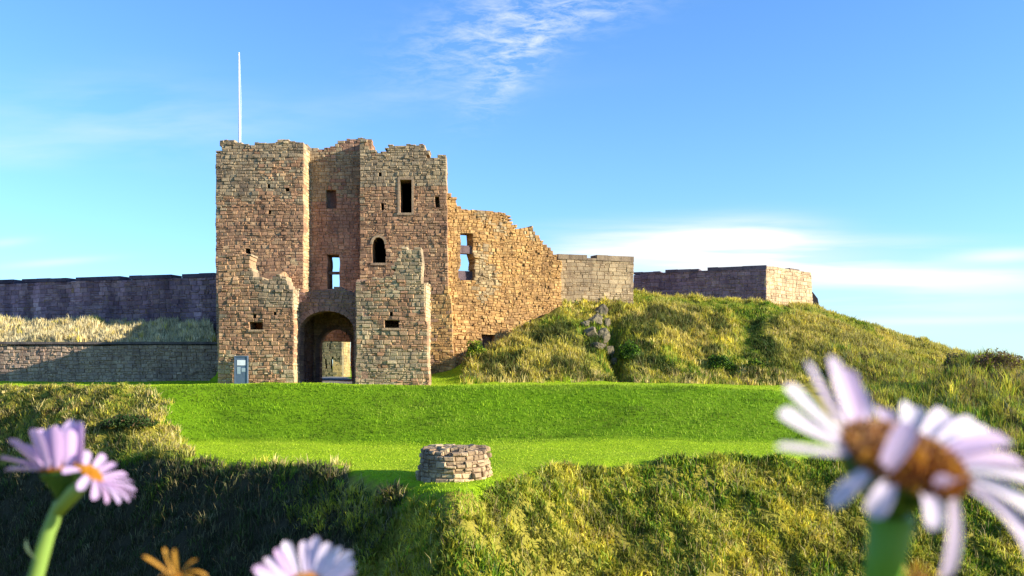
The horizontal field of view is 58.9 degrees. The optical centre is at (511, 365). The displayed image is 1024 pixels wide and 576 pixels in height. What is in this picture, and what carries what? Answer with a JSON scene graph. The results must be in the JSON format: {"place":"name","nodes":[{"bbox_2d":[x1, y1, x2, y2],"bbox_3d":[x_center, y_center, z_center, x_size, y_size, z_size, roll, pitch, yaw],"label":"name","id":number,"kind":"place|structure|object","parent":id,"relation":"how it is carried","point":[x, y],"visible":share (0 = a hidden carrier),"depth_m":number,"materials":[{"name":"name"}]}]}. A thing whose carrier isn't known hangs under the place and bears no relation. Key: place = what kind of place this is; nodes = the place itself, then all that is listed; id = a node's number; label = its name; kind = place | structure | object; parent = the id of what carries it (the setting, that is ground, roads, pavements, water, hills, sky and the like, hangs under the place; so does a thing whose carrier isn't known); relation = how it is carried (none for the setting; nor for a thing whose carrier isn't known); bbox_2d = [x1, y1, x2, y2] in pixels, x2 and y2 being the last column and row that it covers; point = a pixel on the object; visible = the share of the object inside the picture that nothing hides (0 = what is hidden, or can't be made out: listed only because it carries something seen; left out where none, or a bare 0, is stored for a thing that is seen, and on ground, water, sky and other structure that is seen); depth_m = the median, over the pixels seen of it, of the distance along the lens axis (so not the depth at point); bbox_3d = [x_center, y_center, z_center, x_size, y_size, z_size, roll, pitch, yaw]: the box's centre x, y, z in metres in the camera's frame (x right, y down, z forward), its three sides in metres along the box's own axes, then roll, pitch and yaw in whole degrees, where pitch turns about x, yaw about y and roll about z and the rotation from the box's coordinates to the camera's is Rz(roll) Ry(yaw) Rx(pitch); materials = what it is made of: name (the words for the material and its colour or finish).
{"place":"outdoors","nodes":[
{"label":"outdoors","id":0,"kind":"place"},
{"bbox_2d":[0,293,1023,575],"bbox_3d":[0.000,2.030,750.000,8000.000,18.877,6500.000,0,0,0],"label":"ground","id":1,"kind":"structure","parent":0,"point":[394,431],"depth_m":42.34,"materials":[{"name":"green plant"}]},
{"bbox_2d":[0,420,135,575],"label":"daisy","id":2,"kind":"object","parent":1,"relation":"on","point":[67,477],"visible":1,"depth_m":0.41,"materials":[{"name":"purple plant"}]},
{"bbox_2d":[0,381,196,473],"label":"bank scrub","id":3,"kind":"object","parent":1,"relation":"on","point":[157,444],"visible":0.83,"depth_m":45.41,"materials":[{"name":"green plant"}]},
{"bbox_2d":[0,273,216,331],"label":"curtain wall","id":4,"kind":"structure","parent":1,"relation":"on","point":[183,297],"depth_m":71.13,"materials":[{"name":"stone"}]},
{"bbox_2d":[0,313,216,345],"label":"terrace grass","id":5,"kind":"structure","parent":1,"relation":"on","point":[73,327],"depth_m":65.66,"materials":[{"name":"beige plant"}]},
{"bbox_2d":[0,341,217,381],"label":"retaining wall","id":6,"kind":"structure","parent":1,"relation":"on","point":[128,361],"depth_m":61.53,"materials":[{"name":"stone"}]},
{"bbox_2d":[100,413,158,427],"bbox_3d":[-18.336,2.651,43.941,2.726,0.696,2.147,0,0,0],"label":"bush","id":7,"kind":"object","parent":1,"relation":"on","point":[129,420],"visible":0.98,"depth_m":43.26,"materials":[{"name":"green plant"}]},
{"bbox_2d":[143,548,206,575],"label":"withered daisy","id":8,"kind":"object","parent":1,"relation":"on","point":[175,557],"visible":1,"depth_m":0.36,"materials":[{"name":"orange plant"}]},
{"bbox_2d":[0,450,407,575],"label":"shaded grass","id":9,"kind":"structure","parent":1,"relation":"on","point":[241,517],"depth_m":35.41,"materials":[{"name":"green plant"}]},
{"bbox_2d":[234,356,247,383],"bbox_3d":[-16.017,0.391,53.650,0.794,1.918,0.160,0,0,0],"label":"notice board","id":10,"kind":"object","parent":1,"relation":"on","point":[241,369],"visible":0.85,"depth_m":53.60,"materials":[{"name":"blue metal"}]},
{"bbox_2d":[145,387,351,474],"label":"straw tufts","id":11,"kind":"object","parent":1,"relation":"on","point":[273,458],"visible":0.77,"depth_m":36.39,"materials":[{"name":"beige plant"}]},
{"bbox_2d":[253,536,355,575],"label":"daisy","id":12,"kind":"object","parent":1,"relation":"on","point":[314,561],"visible":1,"depth_m":0.34,"materials":[{"name":"white plant"}]},
{"bbox_2d":[217,247,431,385],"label":"barbican","id":13,"kind":"structure","parent":1,"relation":"on","point":[276,326],"depth_m":54.00,"materials":[{"name":"stone"}]},
{"bbox_2d":[215,137,454,379],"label":"gatehouse tower","id":14,"kind":"structure","parent":1,"relation":"on","point":[301,215],"depth_m":66.88,"materials":[{"name":"stone"}]},
{"bbox_2d":[238,52,241,141],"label":"flagpole","id":15,"kind":"object","parent":14,"relation":"on","point":[239,127],"visible":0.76,"depth_m":69.15,"materials":[{"name":"white metal"}]},
{"bbox_2d":[327,191,336,208],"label":"blocked window","id":16,"kind":"structure","parent":14,"relation":"in","point":[331,195],"depth_m":68.75,"materials":[{"name":"stone"}]},
{"bbox_2d":[320,342,349,376],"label":"distant ruin","id":17,"kind":"object","parent":1,"relation":"on","point":[338,353],"visible":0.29,"depth_m":103.99,"materials":[{"name":"stone"}]},
{"bbox_2d":[0,366,836,492],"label":"mown grass","id":18,"kind":"structure","parent":1,"relation":"on","point":[689,387],"depth_m":46.08,"materials":[{"name":"green plant"}]},
{"bbox_2d":[387,479,513,528],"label":"verge grass","id":19,"kind":"structure","parent":1,"relation":"on","point":[445,491],"depth_m":28.82,"materials":[{"name":"green plant"}]},
{"bbox_2d":[415,444,492,482],"bbox_3d":[-2.037,3.406,31.746,2.748,1.271,2.712,0,0,0],"label":"stone stump","id":20,"kind":"object","parent":1,"relation":"on","point":[441,463],"visible":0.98,"depth_m":30.82,"materials":[{"name":"stone"}]},
{"bbox_2d":[465,339,486,356],"bbox_3d":[-2.489,-1.215,64.517,1.656,1.283,1.403,0,0,0],"label":"bush","id":21,"kind":"object","parent":1,"relation":"on","point":[471,347],"visible":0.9,"depth_m":64.24,"materials":[{"name":"green plant"}]},
{"bbox_2d":[447,193,561,366],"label":"wing wall","id":22,"kind":"structure","parent":1,"relation":"on","point":[508,280],"depth_m":69.02,"materials":[{"name":"stone"}]},
{"bbox_2d":[1,451,1023,575],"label":"dry stalks","id":23,"kind":"object","parent":1,"relation":"on","point":[661,548],"visible":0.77,"depth_m":33.15,"materials":[{"name":"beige plant"}]},
{"bbox_2d":[556,254,633,305],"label":"parapet wall","id":24,"kind":"structure","parent":1,"relation":"on","point":[595,277],"depth_m":74.12,"materials":[{"name":"stone"}]},
{"bbox_2d":[580,304,616,364],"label":"rock outcrop","id":25,"kind":"object","parent":1,"relation":"on","point":[601,309],"visible":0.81,"depth_m":66.99,"materials":[{"name":"grey stone"}]},
{"bbox_2d":[617,338,640,358],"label":"bush","id":26,"kind":"object","parent":1,"relation":"on","point":[632,348],"visible":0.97,"depth_m":65.22,"materials":[{"name":"green plant"}]},
{"bbox_2d":[459,364,799,385],"bbox_3d":[8.740,1.038,61.981,26.823,2.750,4.235,0,0,-18],"label":"dry grass fringe","id":27,"kind":"object","parent":1,"relation":"on","point":[705,381],"visible":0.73,"depth_m":62.99,"materials":[{"name":"green plant"}]},
{"bbox_2d":[283,447,1023,575],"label":"rough grass","id":28,"kind":"structure","parent":1,"relation":"on","point":[926,555],"depth_m":32.41,"materials":[{"name":"plant"}]},
{"bbox_2d":[458,288,971,385],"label":"hill grass","id":29,"kind":"structure","parent":1,"relation":"on","point":[857,333],"depth_m":69.61,"materials":[{"name":"plant"}]},
{"bbox_2d":[708,353,736,368],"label":"bush","id":30,"kind":"object","parent":1,"relation":"on","point":[719,361],"visible":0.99,"depth_m":66.10,"materials":[{"name":"green plant"}]},
{"bbox_2d":[633,265,818,304],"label":"battery wall","id":31,"kind":"structure","parent":1,"relation":"on","point":[777,284],"depth_m":84.52,"materials":[{"name":"stone"}]},
{"bbox_2d":[745,358,765,368],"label":"bush","id":32,"kind":"object","parent":1,"relation":"on","point":[752,362],"visible":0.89,"depth_m":65.71,"materials":[{"name":"green plant"}]},
{"bbox_2d":[776,356,1023,575],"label":"daisy","id":33,"kind":"object","parent":1,"relation":"on","point":[898,474],"visible":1,"depth_m":0.20,"materials":[{"name":"white plant"}]},
{"bbox_2d":[904,559,940,575],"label":"withered daisy","id":34,"kind":"object","parent":1,"relation":"on","point":[916,566],"visible":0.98,"depth_m":0.26,"materials":[{"name":"orange plant"}]},
{"bbox_2d":[824,339,1023,453],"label":"scrub","id":35,"kind":"object","parent":1,"relation":"on","point":[909,392],"visible":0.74,"depth_m":51.24,"materials":[{"name":"green plant"}]},
{"bbox_2d":[942,352,967,366],"bbox_3d":[29.006,-0.409,58.708,2.499,1.034,2.029,0,0,0],"label":"bush","id":36,"kind":"object","parent":1,"relation":"on","point":[946,361],"visible":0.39,"depth_m":58.37,"materials":[{"name":"green plant"}]},
{"bbox_2d":[970,347,1023,370],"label":"bush","id":37,"kind":"object","parent":1,"relation":"on","point":[994,358],"visible":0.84,"depth_m":55.45,"materials":[{"name":"green plant"}]},
{"bbox_2d":[0,0,1023,363],"label":"sky","id":38,"kind":"structure","parent":0,"point":[873,149],"materials":[{"name":"blue"}]}
]}

